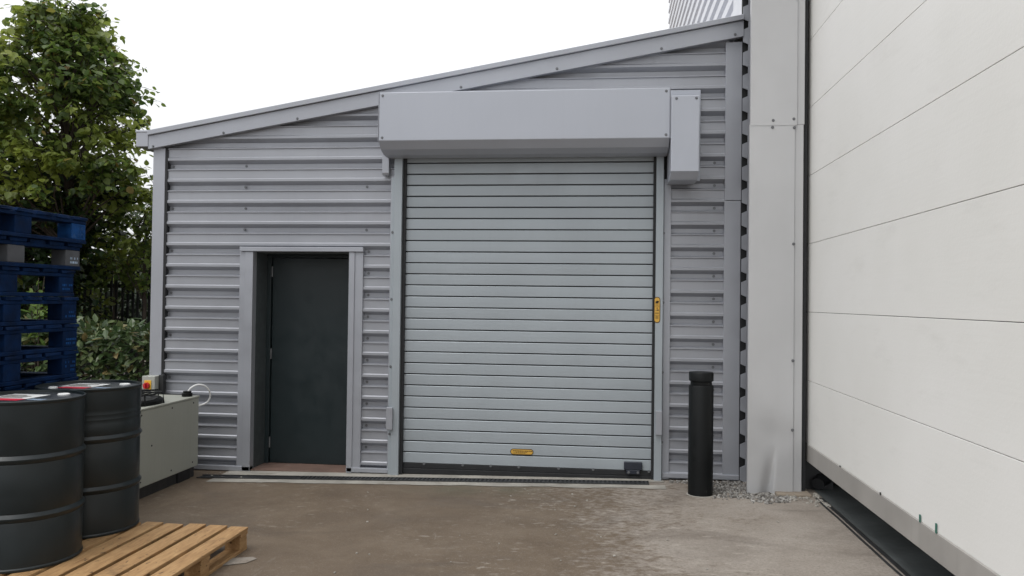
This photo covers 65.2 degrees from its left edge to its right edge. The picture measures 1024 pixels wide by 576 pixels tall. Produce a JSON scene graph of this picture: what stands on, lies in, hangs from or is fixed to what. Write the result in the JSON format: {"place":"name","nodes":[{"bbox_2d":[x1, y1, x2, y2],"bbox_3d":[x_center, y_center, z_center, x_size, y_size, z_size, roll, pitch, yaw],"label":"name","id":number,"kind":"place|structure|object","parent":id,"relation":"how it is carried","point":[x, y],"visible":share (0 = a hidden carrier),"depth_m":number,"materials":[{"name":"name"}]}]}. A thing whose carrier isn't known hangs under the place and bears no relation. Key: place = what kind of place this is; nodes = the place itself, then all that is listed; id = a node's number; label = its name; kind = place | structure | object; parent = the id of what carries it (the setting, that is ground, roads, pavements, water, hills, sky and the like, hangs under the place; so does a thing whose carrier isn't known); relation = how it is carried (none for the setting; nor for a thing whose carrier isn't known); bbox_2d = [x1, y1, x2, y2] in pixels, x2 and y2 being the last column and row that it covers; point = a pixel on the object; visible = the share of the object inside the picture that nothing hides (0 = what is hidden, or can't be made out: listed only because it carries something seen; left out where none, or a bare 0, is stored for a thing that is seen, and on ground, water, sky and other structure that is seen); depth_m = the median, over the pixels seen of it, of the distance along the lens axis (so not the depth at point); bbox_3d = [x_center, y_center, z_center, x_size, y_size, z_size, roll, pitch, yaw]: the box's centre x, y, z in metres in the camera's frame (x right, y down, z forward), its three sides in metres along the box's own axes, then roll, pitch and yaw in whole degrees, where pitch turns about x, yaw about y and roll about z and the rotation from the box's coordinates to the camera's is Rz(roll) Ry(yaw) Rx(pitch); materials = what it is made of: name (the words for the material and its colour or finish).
{"place":"outdoors","nodes":[
{"label":"outdoors","id":0,"kind":"place"},
{"bbox_2d":[0,376,78,390],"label":"blue pallet","id":1,"kind":"object","parent":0,"point":[28,386],"visible":0.2,"depth_m":4.88,"materials":[{"name":"paint"}]},
{"bbox_2d":[0,350,78,386],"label":"blue pallet","id":2,"kind":"object","parent":1,"relation":"on","point":[61,364],"visible":0.94,"depth_m":5.02,"materials":[{"name":"paint"}]},
{"bbox_2d":[0,324,78,356],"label":"blue pallet","id":3,"kind":"object","parent":2,"relation":"on","point":[62,337],"visible":0.99,"depth_m":5.01,"materials":[{"name":"paint"}]},
{"bbox_2d":[0,296,78,325],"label":"blue pallet","id":4,"kind":"object","parent":3,"relation":"on","point":[61,310],"visible":1,"depth_m":4.99,"materials":[{"name":"paint"}]},
{"bbox_2d":[0,266,75,296],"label":"blue pallet","id":5,"kind":"object","parent":4,"relation":"on","point":[58,283],"visible":1,"depth_m":5.00,"materials":[{"name":"paint"}]},
{"bbox_2d":[0,235,81,269],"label":"blue pallet","id":6,"kind":"object","parent":5,"relation":"on","point":[64,256],"visible":0.96,"depth_m":4.96,"materials":[{"name":"paint"}]},
{"bbox_2d":[0,205,87,243],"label":"blue pallet","id":7,"kind":"object","parent":6,"relation":"on","point":[15,221],"visible":0.91,"depth_m":4.92,"materials":[{"name":"paint"}]},
{"bbox_2d":[0,0,669,259],"label":"sky","id":8,"kind":"structure","parent":0,"point":[205,59],"materials":[{"name":"white"}]},
{"bbox_2d":[79,317,908,575],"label":"ground","id":9,"kind":"structure","parent":0,"point":[310,529],"depth_m":5.38,"materials":[{"name":"concrete"}]},
{"bbox_2d":[21,276,52,370],"bbox_3d":[-4.758,0.760,8.015,0.619,1.868,0.359,0,-1,41],"label":"sapling","id":10,"kind":"object","parent":9,"relation":"on","point":[37,310],"visible":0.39,"depth_m":7.90,"materials":[{"name":"green plant"}]},
{"bbox_2d":[0,160,142,371],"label":"dark bush","id":11,"kind":"object","parent":9,"relation":"on","point":[39,255],"visible":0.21,"depth_m":9.49,"materials":[{"name":"green plant"}]},
{"bbox_2d":[1,120,142,326],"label":"dark tree","id":12,"kind":"object","parent":9,"relation":"on","point":[95,295],"visible":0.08,"depth_m":10.20,"materials":[{"name":"green plant"}]},
{"bbox_2d":[0,0,165,270],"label":"lime tree","id":13,"kind":"object","parent":9,"relation":"on","point":[62,41],"visible":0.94,"depth_m":9.03,"materials":[{"name":"green plant"}]},
{"bbox_2d":[20,310,149,388],"bbox_3d":[-5.368,0.960,8.397,4.087,1.526,1.243,1,-1,6],"label":"hedge","id":14,"kind":"object","parent":9,"relation":"on","point":[90,333],"visible":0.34,"depth_m":7.89,"materials":[{"name":"green plant"}]},
{"bbox_2d":[20,265,150,379],"bbox_3d":[-6.117,0.664,10.761,6.481,1.970,0.075,1,-1,6],"label":"palisade fence","id":15,"kind":"object","parent":9,"relation":"on","point":[127,305],"visible":0.02,"depth_m":10.63,"materials":[{"name":"black metal"}]},
{"bbox_2d":[21,254,150,371],"bbox_3d":[-7.258,0.524,16.332,5.922,3.150,5.999,1,-1,6],"label":"distant tree","id":16,"kind":"object","parent":9,"relation":"on","point":[109,308],"visible":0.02,"depth_m":14.38,"materials":[{"name":"green plant"}]},
{"bbox_2d":[86,246,142,352],"bbox_3d":[-5.154,0.533,10.300,0.664,2.381,0.751,0,-1,42],"label":"climbing shrub","id":17,"kind":"object","parent":9,"relation":"on","point":[107,309],"visible":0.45,"depth_m":10.29,"materials":[{"name":"green plant"}]},
{"bbox_2d":[80,277,150,379],"bbox_3d":[-4.938,0.837,11.938,3.043,2.081,3.144,1,-1,6],"label":"shadowed bush","id":18,"kind":"object","parent":9,"relation":"on","point":[130,302],"visible":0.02,"depth_m":11.13,"materials":[{"name":"green plant"}]},
{"bbox_2d":[80,175,152,381],"bbox_3d":[-4.705,0.127,9.985,1.288,3.054,1.236,1,-1,-14],"label":"slender tree","id":19,"kind":"object","parent":9,"relation":"on","point":[139,249],"visible":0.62,"depth_m":9.89,"materials":[{"name":"green plant"}]},
{"bbox_2d":[0,522,247,575],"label":"timber pallet","id":20,"kind":"object","parent":9,"relation":"on","point":[146,549],"visible":0.63,"depth_m":4.52,"materials":[{"name":"brown wood"}]},
{"bbox_2d":[0,389,85,573],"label":"oil drum","id":21,"kind":"object","parent":20,"relation":"on","point":[42,449],"visible":1,"depth_m":4.20,"materials":[{"name":"metal"}]},
{"bbox_2d":[34,380,141,538],"bbox_3d":[-2.633,1.039,4.973,0.606,0.880,0.607,1,-1,6],"label":"oil drum","id":22,"kind":"object","parent":20,"relation":"on","point":[112,477],"visible":0.59,"depth_m":4.81,"materials":[{"name":"metal"}]},
{"bbox_2d":[97,200,151,319],"bbox_3d":[-5.316,0.060,12.749,2.598,3.265,2.853,1,-1,-18],"label":"leaved bush","id":23,"kind":"object","parent":9,"relation":"on","point":[136,216],"visible":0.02,"depth_m":12.31,"materials":[{"name":"green plant"}]},
{"bbox_2d":[139,384,210,498],"bbox_3d":[-3.179,1.253,6.488,0.783,0.833,1.546,1,-1,6],"label":"condenser unit","id":24,"kind":"object","parent":9,"relation":"on","point":[169,443],"visible":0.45,"depth_m":6.64,"materials":[{"name":"light grey painted metal"},{"name":"black plastic"},{"name":"red plastic"}]},
{"bbox_2d":[142,375,165,394],"bbox_3d":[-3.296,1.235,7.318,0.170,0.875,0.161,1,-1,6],"label":"isolator switch","id":25,"kind":"object","parent":24,"relation":"on","point":[158,382],"visible":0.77,"depth_m":7.30,"materials":[{"name":"grey plastic"}]},
{"bbox_2d":[223,557,256,564],"bbox_3d":[-1.651,1.620,4.749,0.259,0.003,0.128,1,-1,-22],"label":"concrete patch","id":26,"kind":"object","parent":9,"relation":"on","point":[238,560],"visible":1,"depth_m":4.75,"materials":[{"name":"grey concrete"}]},
{"bbox_2d":[196,474,648,484],"bbox_3d":[-0.801,1.651,6.902,3.925,0.066,0.120,1,-1,5],"label":"drain channel","id":27,"kind":"object","parent":9,"relation":"on","point":[627,482],"visible":1,"depth_m":6.89,"materials":[{"name":"grey metal"}]},
{"bbox_2d":[206,470,665,488],"bbox_3d":[-0.663,1.654,6.873,3.900,0.058,0.468,1,-1,6],"label":"kerb strip","id":28,"kind":"object","parent":9,"relation":"on","point":[411,482],"visible":1,"depth_m":6.89,"materials":[{"name":"concrete"}]},
{"bbox_2d":[135,14,743,480],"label":"annex building","id":29,"kind":"structure","parent":9,"relation":"on","point":[527,266],"depth_m":7.10,"materials":[{"name":"silver metal"}]},
{"bbox_2d":[264,255,348,464],"bbox_3d":[-1.890,0.683,7.589,0.900,1.992,0.070,1,-1,6],"label":"door","id":30,"kind":"structure","parent":29,"relation":"in","point":[307,319],"depth_m":7.58,"materials":[{"name":"metal"}]},
{"bbox_2d":[207,472,778,572],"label":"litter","id":31,"kind":"object","parent":9,"relation":"on","point":[498,543],"visible":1,"depth_m":5.41,"materials":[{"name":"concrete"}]},
{"bbox_2d":[686,371,713,497],"bbox_3d":[1.503,1.163,6.369,0.216,1.000,0.216,1,-1,6],"label":"bollard","id":32,"kind":"object","parent":9,"relation":"on","point":[700,434],"visible":1,"depth_m":6.29,"materials":[{"name":"black metal"}]},
{"bbox_2d":[786,493,830,506],"bbox_3d":[2.255,1.634,6.176,0.312,0.034,0.432,1,-1,6],"label":"rubble","id":33,"kind":"object","parent":9,"relation":"on","point":[816,501],"visible":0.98,"depth_m":6.15,"materials":[{"name":"concrete"}]},
{"bbox_2d":[668,0,1023,575],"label":"warehouse building","id":34,"kind":"structure","parent":9,"relation":"on","point":[882,284],"depth_m":4.62,"materials":[{"name":"silver metal"}]},
{"bbox_2d":[805,0,1023,575],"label":"sectional door","id":35,"kind":"structure","parent":34,"relation":"in","point":[915,267],"depth_m":4.16,"materials":[{"name":"white metal"}]},
{"bbox_2d":[816,498,910,575],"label":"threshold groove","id":36,"kind":"object","parent":9,"relation":"on","point":[894,563],"visible":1,"depth_m":5.09,"materials":[{"name":"metal"}]},
{"bbox_2d":[669,479,796,504],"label":"gravel","id":37,"kind":"structure","parent":0,"point":[736,490],"depth_m":6.35,"materials":[{"name":"grey gravel"}]},
{"bbox_2d":[812,484,954,575],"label":"dock floor","id":38,"kind":"structure","parent":0,"point":[906,554],"depth_m":5.21,"materials":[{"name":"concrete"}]},
{"bbox_2d":[812,473,835,489],"bbox_3d":[2.645,1.574,6.532,0.437,0.120,0.169,1,-1,-6],"label":"rubber buffer","id":39,"kind":"object","parent":38,"relation":"on","point":[820,481],"visible":0.43,"depth_m":6.47,"materials":[{"name":"black rubber"}]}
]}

